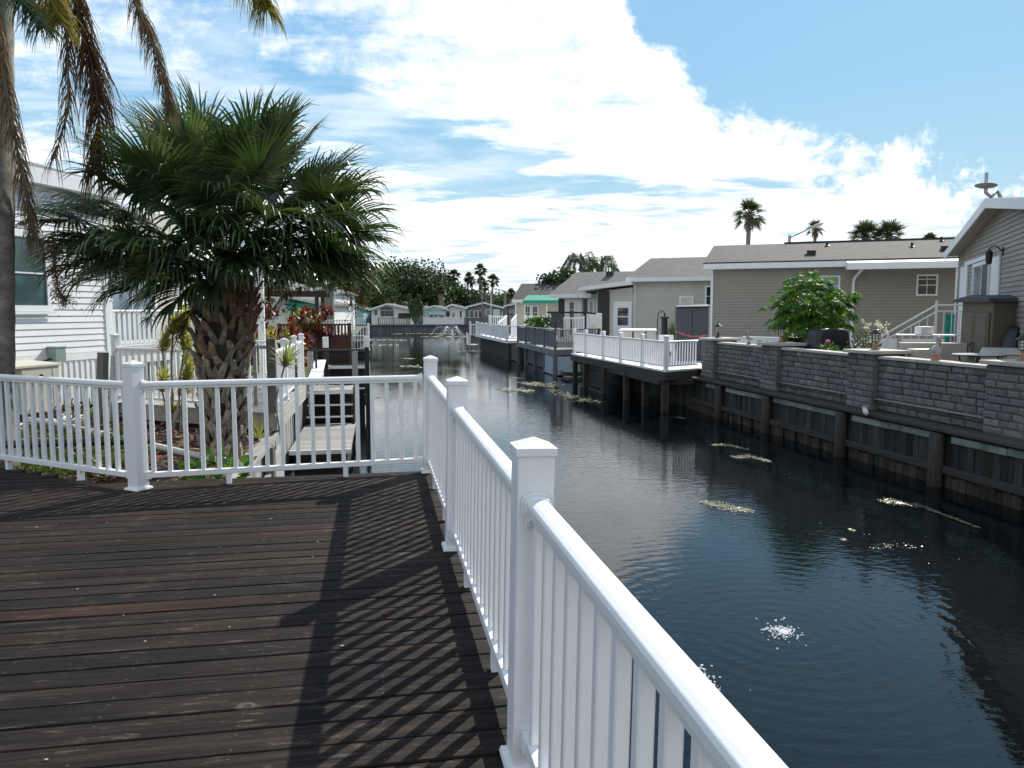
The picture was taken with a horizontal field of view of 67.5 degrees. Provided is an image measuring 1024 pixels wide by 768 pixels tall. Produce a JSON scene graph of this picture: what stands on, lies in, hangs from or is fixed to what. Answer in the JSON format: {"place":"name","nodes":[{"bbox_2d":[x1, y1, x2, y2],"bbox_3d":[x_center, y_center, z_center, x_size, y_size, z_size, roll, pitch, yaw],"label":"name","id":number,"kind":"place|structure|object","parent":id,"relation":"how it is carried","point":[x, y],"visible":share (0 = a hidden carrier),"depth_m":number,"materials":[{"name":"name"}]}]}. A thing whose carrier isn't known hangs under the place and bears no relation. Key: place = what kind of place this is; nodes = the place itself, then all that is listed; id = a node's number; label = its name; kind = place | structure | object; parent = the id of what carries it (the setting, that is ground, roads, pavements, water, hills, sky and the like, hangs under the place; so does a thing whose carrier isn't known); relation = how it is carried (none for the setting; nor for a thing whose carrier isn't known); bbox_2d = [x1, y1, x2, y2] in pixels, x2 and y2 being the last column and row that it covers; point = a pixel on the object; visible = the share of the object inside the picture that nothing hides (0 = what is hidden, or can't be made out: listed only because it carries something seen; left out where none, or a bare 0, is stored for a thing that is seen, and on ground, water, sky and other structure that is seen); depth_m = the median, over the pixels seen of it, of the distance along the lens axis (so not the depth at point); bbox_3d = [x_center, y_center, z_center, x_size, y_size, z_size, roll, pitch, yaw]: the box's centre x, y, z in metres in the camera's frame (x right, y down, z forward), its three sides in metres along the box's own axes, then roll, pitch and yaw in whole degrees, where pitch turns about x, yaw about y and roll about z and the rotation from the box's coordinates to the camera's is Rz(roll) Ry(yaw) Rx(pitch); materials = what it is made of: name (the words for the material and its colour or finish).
{"place":"outdoors","nodes":[
{"label":"outdoors","id":0,"kind":"place"},
{"bbox_2d":[29,326,362,451],"bbox_3d":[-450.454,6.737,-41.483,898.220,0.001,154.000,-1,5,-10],"label":"lawn","id":1,"kind":"structure","parent":0,"point":[91,408],"depth_m":16.00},
{"bbox_2d":[15,360,83,426],"bbox_3d":[-8.911,0.145,14.051,1.200,1.118,1.428,1,6,13],"label":"utility cabinet","id":2,"kind":"object","parent":1,"relation":"on","point":[36,368],"visible":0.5,"depth_m":13.92,"materials":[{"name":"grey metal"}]},
{"bbox_2d":[15,161,203,406],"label":"white house","id":3,"kind":"structure","parent":1,"relation":"on","point":[83,337],"depth_m":15.61,"materials":[{"name":"wood"}]},
{"bbox_2d":[15,230,52,310],"bbox_3d":[-9.302,-2.132,14.422,0.045,1.513,1.500,1,6,13],"label":"window","id":4,"kind":"structure","parent":3,"relation":"in","point":[26,297],"depth_m":14.68,"materials":[{"name":"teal glass"}]},
{"bbox_2d":[43,346,65,360],"bbox_3d":[-9.094,-0.530,15.057,0.219,0.403,0.655,1,6,13],"label":"junction box","id":5,"kind":"object","parent":3,"relation":"attached to","point":[56,353],"visible":0.86,"depth_m":15.13,"materials":[{"name":"metal"}]},
{"bbox_2d":[108,253,156,343],"bbox_3d":[-9.576,-2.149,19.316,0.045,2.250,1.800,1,6,13],"label":"glass door","id":6,"kind":"structure","parent":3,"relation":"in","point":[116,303],"depth_m":19.25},
{"bbox_2d":[109,298,196,346],"bbox_3d":[-8.522,-1.440,18.325,0.144,1.180,3.124,1,6,13],"label":"porch railing","id":7,"kind":"object","parent":3,"relation":"on","point":[112,321],"visible":0.43,"depth_m":17.60,"materials":[{"name":"white plastic"}]},
{"bbox_2d":[20,420,274,482],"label":"mulch","id":8,"kind":"object","parent":1,"relation":"on","point":[177,436],"visible":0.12,"depth_m":11.27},
{"bbox_2d":[36,396,122,420],"bbox_3d":[-8.440,0.410,15.143,2.270,0.319,4.585,-3,6,-28],"label":"ground cover","id":9,"kind":"object","parent":8,"relation":"on","point":[72,413],"visible":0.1,"depth_m":14.11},
{"bbox_2d":[11,422,148,481],"bbox_3d":[-6.288,0.862,10.813,2.047,0.229,5.502,-3,6,-28],"label":"ground cover","id":10,"kind":"object","parent":8,"relation":"on","point":[34,468],"visible":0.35,"depth_m":9.82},
{"bbox_2d":[96,352,108,424],"bbox_3d":[-7.312,0.109,13.660,0.158,1.352,0.259,1,6,13],"label":"timber post","id":11,"kind":"object","parent":8,"relation":"on","point":[102,365],"visible":0.5,"depth_m":13.59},
{"bbox_2d":[108,346,114,421],"bbox_3d":[-7.149,-0.051,13.724,0.080,1.457,0.266,2,6,24],"label":"perforated post","id":12,"kind":"object","parent":8,"relation":"on","point":[112,368],"visible":0.61,"depth_m":13.68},
{"bbox_2d":[28,417,249,466],"bbox_3d":[-6.691,0.777,12.142,8.492,0.096,0.569,4,7,34],"label":"edging","id":13,"kind":"object","parent":8,"relation":"on","point":[178,451],"visible":0.33,"depth_m":10.68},
{"bbox_2d":[0,0,286,469],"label":"feather palm","id":14,"kind":"object","parent":8,"relation":"on","point":[49,16],"visible":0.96,"depth_m":9.25,"materials":[{"name":"green plant"}]},
{"bbox_2d":[151,305,200,433],"bbox_3d":[-5.439,-0.258,12.385,1.032,2.109,0.729,-1,5,-10],"label":"dracaena plant","id":15,"kind":"object","parent":8,"relation":"on","point":[185,343],"visible":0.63,"depth_m":12.35,"materials":[{"name":"plant"}]},
{"bbox_2d":[15,72,411,463],"bbox_3d":[-4.032,-1.562,10.286,5.412,5.329,4.503,-1,5,-10],"label":"cabbage palm","id":16,"kind":"object","parent":8,"relation":"on","point":[214,172],"visible":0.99,"depth_m":9.51,"materials":[{"name":"plant"}]},
{"bbox_2d":[176,444,256,479],"bbox_3d":[-3.450,0.962,8.986,0.906,0.497,0.744,-1,5,-10],"label":"broadleaf plant","id":17,"kind":"object","parent":8,"relation":"on","point":[244,460],"visible":0.52,"depth_m":8.93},
{"bbox_2d":[264,339,304,435],"bbox_3d":[-3.389,0.081,11.627,0.776,1.605,0.838,0,5,3],"label":"spiky plant","id":18,"kind":"object","parent":8,"relation":"on","point":[287,358],"visible":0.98,"depth_m":11.56,"materials":[{"name":"green plant"}]},
{"bbox_2d":[118,385,306,429],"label":"grey deck","id":19,"kind":"structure","parent":1,"relation":"on","point":[257,411],"depth_m":13.43,"materials":[{"name":"wood"}]},
{"bbox_2d":[109,333,198,402],"bbox_3d":[-5.883,-0.235,13.165,2.908,1.250,0.144,3,6,27],"label":"deck railing","id":20,"kind":"object","parent":19,"relation":"on","point":[116,350],"visible":0.41,"depth_m":13.42,"materials":[{"name":"white plastic"}]},
{"bbox_2d":[170,334,297,380],"bbox_3d":[-6.350,-0.588,17.544,3.032,1.130,0.144,0,5,6],"label":"deck railing","id":21,"kind":"object","parent":19,"relation":"on","point":[249,375],"visible":0.13,"depth_m":17.53,"materials":[{"name":"white plastic"}]},
{"bbox_2d":[252,345,265,404],"bbox_3d":[-4.298,-0.144,13.134,0.446,1.049,0.090,4,7,38],"label":"timber rail","id":22,"kind":"object","parent":19,"relation":"on","point":[254,354],"visible":0.68,"depth_m":13.21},
{"bbox_2d":[266,338,277,412],"bbox_3d":[-3.866,-0.136,12.347,0.140,1.199,0.140,-1,5,-10],"label":"gate post","id":23,"kind":"object","parent":19,"relation":"on","point":[271,366],"visible":0.89,"depth_m":12.28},
{"bbox_2d":[276,333,304,402],"bbox_3d":[-4.327,-0.351,14.893,0.144,1.150,5.072,-1,5,-10],"label":"deck railing","id":24,"kind":"object","parent":19,"relation":"on","point":[288,373],"visible":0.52,"depth_m":15.07,"materials":[{"name":"white plastic"}]},
{"bbox_2d":[252,277,320,334],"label":"white house","id":25,"kind":"structure","parent":1,"relation":"on","point":[275,319],"depth_m":66.24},
{"bbox_2d":[286,308,322,335],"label":"yellow shrub","id":26,"kind":"object","parent":1,"relation":"on","point":[313,321],"visible":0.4,"depth_m":49.73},
{"bbox_2d":[271,297,352,333],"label":"awning house","id":27,"kind":"structure","parent":1,"relation":"on","point":[341,311],"depth_m":62.08,"materials":[{"name":"white paint"}]},
{"bbox_2d":[299,302,335,338],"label":"red bush","id":28,"kind":"object","parent":1,"relation":"on","point":[328,312],"visible":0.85,"depth_m":49.62,"materials":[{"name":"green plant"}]},
{"bbox_2d":[303,279,347,333],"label":"palm trunk","id":29,"kind":"object","parent":1,"relation":"on","point":[330,301],"visible":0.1,"depth_m":59.53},
{"bbox_2d":[312,287,357,329],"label":"white house","id":30,"kind":"structure","parent":1,"relation":"on","point":[339,294],"depth_m":78.87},
{"bbox_2d":[182,366,307,376],"bbox_3d":[-8.768,-0.180,21.989,5.940,0.001,9.800,-1,5,-10],"label":"grass strip","id":31,"kind":"object","parent":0,"point":[306,374],"depth_m":24.22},
{"bbox_2d":[254,217,266,376],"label":"porch column","id":32,"kind":"structure","parent":31,"relation":"on","point":[261,335],"depth_m":18.43,"materials":[{"name":"white paint"}]},
{"bbox_2d":[251,323,306,370],"bbox_3d":[-7.439,-1.072,24.028,2.162,1.766,1.538,-1,5,-10],"label":"yellow shrub","id":33,"kind":"object","parent":31,"relation":"on","point":[268,331],"visible":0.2,"depth_m":23.92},
{"bbox_2d":[256,305,313,366],"bbox_3d":[-7.375,-1.459,24.570,2.111,2.217,1.896,-1,5,-10],"label":"red bush","id":34,"kind":"object","parent":31,"relation":"on","point":[307,338],"visible":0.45,"depth_m":24.50,"materials":[{"name":"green plant"}]},
{"bbox_2d":[189,313,503,324],"bbox_3d":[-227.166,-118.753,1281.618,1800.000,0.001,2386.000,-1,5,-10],"label":"terrain","id":35,"kind":"structure","parent":0,"point":[409,324],"depth_m":120.12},
{"bbox_2d":[355,302,372,323],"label":"blue house","id":36,"kind":"structure","parent":35,"relation":"on","point":[362,314],"depth_m":119.26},
{"bbox_2d":[353,276,427,306],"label":"oak tree","id":37,"kind":"object","parent":35,"relation":"on","point":[373,301],"visible":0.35,"depth_m":127.94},
{"bbox_2d":[368,303,417,324],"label":"grey house","id":38,"kind":"structure","parent":35,"relation":"on","point":[386,311],"depth_m":118.02,"materials":[{"name":"white"}]},
{"bbox_2d":[371,256,466,306],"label":"oak tree","id":39,"kind":"object","parent":35,"relation":"on","point":[421,281],"visible":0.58,"depth_m":133.86,"materials":[{"name":"plant"}]},
{"bbox_2d":[423,305,448,318],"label":"white house","id":40,"kind":"structure","parent":35,"relation":"on","point":[434,311],"depth_m":117.98,"materials":[{"name":"paint"}]},
{"bbox_2d":[422,281,484,306],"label":"oak tree","id":41,"kind":"object","parent":35,"relation":"on","point":[469,297],"visible":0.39,"depth_m":147.84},
{"bbox_2d":[445,304,467,323],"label":"white house","id":42,"kind":"structure","parent":35,"relation":"on","point":[454,310],"depth_m":119.03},
{"bbox_2d":[465,302,503,323],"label":"grey house","id":43,"kind":"structure","parent":35,"relation":"on","point":[473,310],"depth_m":120.02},
{"bbox_2d":[405,293,424,324],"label":"cactus tree","id":44,"kind":"object","parent":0,"point":[415,311],"visible":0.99,"depth_m":114.71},
{"bbox_2d":[14,0,1023,304],"label":"sky","id":45,"kind":"structure","parent":0,"point":[514,138],"materials":[{"name":"blue"}]},
{"bbox_2d":[183,325,1023,767],"bbox_3d":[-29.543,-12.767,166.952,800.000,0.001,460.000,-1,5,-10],"label":"water","id":46,"kind":"structure","parent":0,"point":[909,657],"depth_m":9.15,"materials":[{"name":"blue liquid"}]},
{"bbox_2d":[0,438,507,767],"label":"wooden deck","id":47,"kind":"structure","parent":46,"relation":"in","point":[275,675],"depth_m":3.51,"materials":[{"name":"wood"}]},
{"bbox_2d":[0,360,152,491],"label":"deck railing","id":48,"kind":"object","parent":47,"relation":"on","point":[134,432],"visible":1,"depth_m":6.53,"materials":[{"name":"white plastic"}]},
{"bbox_2d":[141,373,423,483],"bbox_3d":[-1.907,0.380,6.578,2.296,0.900,0.094,-2,6,-16],"label":"deck railing","id":49,"kind":"object","parent":47,"relation":"on","point":[183,385],"visible":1,"depth_m":6.53,"materials":[{"name":"white plastic"}]},
{"bbox_2d":[421,355,787,767],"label":"deck railing","id":50,"kind":"object","parent":47,"relation":"on","point":[572,627],"visible":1,"depth_m":2.05,"materials":[{"name":"white plastic"}]},
{"bbox_2d":[224,365,328,477],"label":"seawall","id":51,"kind":"object","parent":46,"relation":"in","point":[274,451],"visible":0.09,"depth_m":12.61,"materials":[{"name":"concrete"}]},
{"bbox_2d":[277,323,351,356],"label":"brown deck","id":52,"kind":"structure","parent":46,"relation":"in","point":[335,343],"depth_m":50.20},
{"bbox_2d":[264,287,329,323],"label":"pergola","id":53,"kind":"object","parent":52,"relation":"on","point":[315,293],"visible":0.47,"depth_m":53.45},
{"bbox_2d":[289,423,355,463],"bbox_3d":[-3.932,1.260,16.224,1.140,0.352,3.548,-1,5,-10],"label":"dock","id":54,"kind":"object","parent":46,"relation":"on","point":[320,444],"visible":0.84,"depth_m":15.27,"materials":[{"name":"white paint"}]},
{"bbox_2d":[306,386,355,436],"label":"dock steps","id":55,"kind":"structure","parent":46,"relation":"in","point":[320,408],"depth_m":19.39,"materials":[{"name":"wood"}]},
{"bbox_2d":[305,349,357,413],"bbox_3d":[-4.616,0.253,19.716,1.346,2.301,0.164,0,5,1],"label":"dock handrail","id":56,"kind":"object","parent":46,"relation":"in","point":[354,361],"visible":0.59,"depth_m":19.57,"materials":[{"name":"wood"}]},
{"bbox_2d":[309,359,325,376],"bbox_3d":[-4.964,-0.361,19.555,0.300,0.287,4.016,-1,6,-12],"label":"gangway","id":57,"kind":"object","parent":56,"relation":"attached to","point":[317,371],"visible":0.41,"depth_m":19.44,"materials":[{"name":"white paint"}]},
{"bbox_2d":[322,337,369,415],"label":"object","id":58,"kind":"structure","parent":46,"relation":"in","point":[345,371],"depth_m":21.82,"materials":[{"name":"wood"}]},
{"bbox_2d":[355,324,510,332],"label":"seawall","id":59,"kind":"object","parent":46,"relation":"in","point":[423,328],"visible":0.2,"depth_m":111.05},
{"bbox_2d":[475,334,524,359],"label":"white deck","id":60,"kind":"structure","parent":46,"relation":"in","point":[497,346],"depth_m":50.42,"materials":[{"name":"paint"}]},
{"bbox_2d":[477,322,507,339],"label":"privacy rail","id":61,"kind":"object","parent":60,"relation":"on","point":[500,331],"visible":0.9,"depth_m":50.97,"materials":[{"name":"white plastic"}]},
{"bbox_2d":[516,342,582,375],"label":"grey deck","id":62,"kind":"structure","parent":46,"relation":"in","point":[548,359],"depth_m":36.58,"materials":[{"name":"wood"}]},
{"bbox_2d":[517,326,557,349],"bbox_3d":[1.157,-2.462,39.486,0.180,0.924,9.520,-1,5,-10],"label":"privacy rail","id":63,"kind":"object","parent":62,"relation":"on","point":[544,337],"visible":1,"depth_m":38.39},
{"bbox_2d":[547,311,595,329],"bbox_3d":[2.736,-2.471,35.278,2.267,1.733,0.231,0,5,-1],"label":"swing frame","id":64,"kind":"object","parent":62,"relation":"on","point":[556,319],"visible":0.73,"depth_m":35.19,"materials":[{"name":"metal"}]},
{"bbox_2d":[557,328,597,347],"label":"deck railing","id":65,"kind":"object","parent":62,"relation":"on","point":[595,329],"visible":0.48,"depth_m":35.20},
{"bbox_2d":[586,313,601,334],"bbox_3d":[3.885,-2.522,36.249,0.650,1.641,0.400,-1,5,-10],"label":"planter box","id":66,"kind":"object","parent":62,"relation":"on","point":[594,321],"visible":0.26,"depth_m":36.02,"materials":[{"name":"white paint"}]},
{"bbox_2d":[558,355,696,405],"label":"seawall","id":67,"kind":"object","parent":46,"relation":"in","point":[679,394],"visible":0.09,"depth_m":26.44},
{"bbox_2d":[571,353,701,411],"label":"white deck","id":68,"kind":"structure","parent":46,"relation":"in","point":[595,369],"depth_m":25.26,"materials":[{"name":"paint"}]},
{"bbox_2d":[572,329,668,369],"bbox_3d":[3.519,-1.341,26.965,0.214,1.030,9.364,-1,6,-12],"label":"deck railing","id":69,"kind":"object","parent":68,"relation":"on","point":[621,348],"visible":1,"depth_m":25.76,"materials":[{"name":"white plastic"}]},
{"bbox_2d":[619,328,656,350],"bbox_3d":[5.096,-1.728,31.027,1.511,1.028,0.831,1,6,12],"label":"deck box","id":70,"kind":"object","parent":68,"relation":"on","point":[650,333],"visible":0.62,"depth_m":30.67,"materials":[{"name":"beige plastic"}]},
{"bbox_2d":[668,340,698,366],"bbox_3d":[5.113,-0.924,22.952,1.360,0.770,0.085,-4,7,-38],"label":"deck railing","id":71,"kind":"object","parent":68,"relation":"on","point":[679,342],"visible":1,"depth_m":22.93,"materials":[{"name":"white plastic"}]},
{"bbox_2d":[371,332,979,563],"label":"floating algae","id":72,"kind":"object","parent":46,"relation":"on","point":[597,401],"visible":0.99,"depth_m":21.34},
{"bbox_2d":[755,617,806,649],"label":"bubbles","id":73,"kind":"object","parent":46,"relation":"on","point":[785,630],"visible":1,"depth_m":7.08,"materials":[{"name":"white liquid"}]},
{"bbox_2d":[688,376,1023,510],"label":"seawall","id":74,"kind":"object","parent":46,"relation":"in","point":[981,465],"visible":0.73,"depth_m":14.39,"materials":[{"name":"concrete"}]},
{"bbox_2d":[549,257,710,341],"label":"cream house","id":75,"kind":"structure","parent":0,"point":[643,295],"depth_m":40.38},
{"bbox_2d":[567,300,575,336],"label":"door","id":76,"kind":"structure","parent":75,"relation":"in","point":[571,303],"depth_m":43.01,"materials":[{"name":"white glass"}]},
{"bbox_2d":[613,301,631,336],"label":"door","id":77,"kind":"structure","parent":75,"relation":"in","point":[622,310],"depth_m":40.42,"materials":[{"name":"white wood"}]},
{"bbox_2d":[674,304,709,360],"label":"resin shed","id":78,"kind":"structure","parent":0,"point":[691,320],"depth_m":26.60,"materials":[{"name":"plastic"}]},
{"bbox_2d":[677,309,691,358],"bbox_3d":[6.005,-1.732,26.653,0.490,1.740,0.021,1,5,8],"label":"door","id":79,"kind":"structure","parent":78,"relation":"in","point":[684,315],"depth_m":26.62,"materials":[{"name":"grey plastic"}]},
{"bbox_2d":[692,309,706,358],"bbox_3d":[6.510,-1.727,26.583,0.490,1.740,0.021,1,5,8],"label":"door","id":80,"kind":"structure","parent":78,"relation":"in","point":[699,315],"depth_m":26.55,"materials":[{"name":"grey plastic"}]},
{"bbox_2d":[509,333,984,417],"bbox_3d":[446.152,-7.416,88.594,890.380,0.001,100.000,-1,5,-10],"label":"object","id":81,"kind":"structure","parent":0,"point":[844,393],"depth_m":15.03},
{"bbox_2d":[512,283,561,330],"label":"awning house","id":82,"kind":"structure","parent":81,"relation":"on","point":[533,299],"depth_m":59.73,"materials":[{"name":"beige"}]},
{"bbox_2d":[730,197,768,244],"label":"sabal palm","id":83,"kind":"object","parent":81,"relation":"on","point":[751,222],"visible":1,"depth_m":61.87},
{"bbox_2d":[755,270,862,346],"bbox_3d":[7.789,-1.544,19.880,2.696,2.796,2.453,-1,5,-10],"label":"papaya tree","id":84,"kind":"object","parent":81,"relation":"on","point":[804,319],"visible":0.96,"depth_m":19.42,"materials":[{"name":"green plant"}]},
{"bbox_2d":[804,328,849,351],"bbox_3d":[7.702,-0.707,18.710,1.085,1.320,0.677,-1,5,-10],"label":"grill cover","id":85,"kind":"object","parent":81,"relation":"on","point":[816,338],"visible":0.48,"depth_m":18.42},
{"bbox_2d":[703,237,958,349],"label":"tan house","id":86,"kind":"structure","parent":81,"relation":"on","point":[895,282],"depth_m":28.54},
{"bbox_2d":[916,274,938,295],"bbox_3d":[14.843,-3.535,27.401,0.689,0.759,0.045,2,6,20],"label":"window","id":87,"kind":"structure","parent":86,"relation":"in","point":[926,284],"depth_m":27.39,"materials":[{"name":"white glass"}]},
{"bbox_2d":[699,337,1023,440],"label":"block wall","id":88,"kind":"structure","parent":81,"relation":"on","point":[991,392],"depth_m":14.94,"materials":[{"name":"stone"}]},
{"bbox_2d":[844,217,886,239],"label":"sabal palm","id":89,"kind":"object","parent":81,"relation":"on","point":[863,230],"visible":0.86,"depth_m":54.55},
{"bbox_2d":[870,218,910,239],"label":"sabal palm","id":90,"kind":"object","parent":81,"relation":"on","point":[889,228],"visible":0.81,"depth_m":54.55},
{"bbox_2d":[862,301,962,348],"bbox_3d":[10.639,-1.055,18.823,3.700,1.979,0.052,2,6,20],"label":"stair railing","id":91,"kind":"object","parent":81,"relation":"on","point":[936,305],"visible":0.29,"depth_m":18.88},
{"bbox_2d":[907,348,941,358],"bbox_3d":[8.173,-0.210,15.233,0.538,0.978,0.319,-1,5,-10],"label":"planter tub","id":92,"kind":"object","parent":81,"relation":"on","point":[925,353],"visible":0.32,"depth_m":15.04,"materials":[{"name":"beige plastic"}]},
{"bbox_2d":[895,334,959,349],"bbox_3d":[9.309,-0.515,17.254,1.240,1.204,0.400,2,6,18],"label":"side table","id":93,"kind":"object","parent":81,"relation":"on","point":[899,337],"visible":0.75,"depth_m":17.10,"materials":[{"name":"white paint"}]},
{"bbox_2d":[898,342,966,361],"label":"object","id":94,"kind":"structure","parent":81,"relation":"on","point":[948,349],"depth_m":15.48,"materials":[{"name":"concrete"}]},
{"bbox_2d":[951,353,1006,362],"bbox_3d":[8.344,-0.056,13.745,0.860,0.961,0.860,-1,5,-10],"label":"patio table","id":95,"kind":"object","parent":81,"relation":"on","point":[977,355],"visible":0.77,"depth_m":13.57,"materials":[{"name":"grey glass"}]},
{"bbox_2d":[944,197,1023,355],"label":"mauve house","id":96,"kind":"structure","parent":81,"relation":"on","point":[986,246],"depth_m":17.53,"materials":[{"name":"wood"}]},
{"bbox_2d":[944,314,954,341],"bbox_3d":[12.113,-1.481,21.235,0.270,0.910,0.040,-1,5,-10],"label":"towel","id":97,"kind":"object","parent":96,"relation":"hanging from","point":[947,325],"visible":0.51,"depth_m":21.21,"materials":[{"name":"teal fabric"}]},
{"bbox_2d":[971,261,990,294],"bbox_3d":[11.665,-1.879,19.150,0.045,2.316,2.155,2,6,22],"label":"window","id":98,"kind":"structure","parent":96,"relation":"in","point":[980,285],"depth_m":18.98,"materials":[{"name":"white glass"}]},
{"bbox_2d":[974,172,1001,197],"bbox_3d":[10.458,-4.329,16.824,0.538,0.617,0.444,4,7,39],"label":"satellite dish","id":99,"kind":"object","parent":96,"relation":"on","point":[986,185],"visible":0.97,"depth_m":16.82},
{"bbox_2d":[953,295,1019,362],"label":"storage shed","id":100,"kind":"structure","parent":81,"relation":"on","point":[987,320],"depth_m":15.77,"materials":[{"name":"beige plastic"}]},
{"bbox_2d":[960,313,974,362],"bbox_3d":[9.727,-0.723,16.448,0.112,1.610,0.495,0,5,2],"label":"door","id":101,"kind":"structure","parent":100,"relation":"in","point":[968,319],"depth_m":16.33,"materials":[{"name":"beige plastic"}]},
{"bbox_2d":[972,313,990,362],"bbox_3d":[9.709,-0.675,15.935,0.113,1.610,0.495,0,5,2],"label":"door","id":102,"kind":"structure","parent":100,"relation":"in","point":[981,330],"depth_m":15.88,"materials":[{"name":"beige plastic"}]},
{"bbox_2d":[980,347,1020,359],"bbox_3d":[9.055,-0.146,14.242,0.652,1.038,0.561,3,6,30],"label":"storage chest","id":103,"kind":"object","parent":81,"relation":"on","point":[1012,353],"visible":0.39,"depth_m":14.05,"materials":[{"name":"beige plastic"}]},
{"bbox_2d":[1000,325,1020,347],"bbox_3d":[10.119,-0.461,15.425,0.474,1.440,0.470,-1,5,-10],"label":"grill cover","id":104,"kind":"object","parent":81,"relation":"on","point":[1010,336],"visible":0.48,"depth_m":15.31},
{"label":"terrain","id":105,"kind":"structure","parent":0,"visible":0},
{"bbox_2d":[535,267,591,285],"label":"dark tree","id":106,"kind":"object","parent":105,"relation":"on","point":[565,274],"visible":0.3,"depth_m":63.27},
{"bbox_2d":[560,250,599,271],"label":"feather palm","id":107,"kind":"object","parent":105,"relation":"on","point":[577,260],"visible":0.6,"depth_m":93.93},
{"bbox_2d":[583,254,619,271],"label":"feather palm","id":108,"kind":"object","parent":105,"relation":"on","point":[594,265],"visible":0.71,"depth_m":91.29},
{"bbox_3d":[9.224,-0.259,18.287,2.100,0.498,0.300,-1,5,-10],"label":"planter","id":109,"kind":"object","parent":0,"visible":0},
{"bbox_2d":[844,319,890,348],"bbox_3d":[8.300,-0.761,18.057,0.909,1.549,0.884,-1,5,-10],"label":"flowering bush","id":110,"kind":"object","parent":109,"relation":"in","point":[868,340],"visible":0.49,"depth_m":17.93,"materials":[{"name":"white plant"}]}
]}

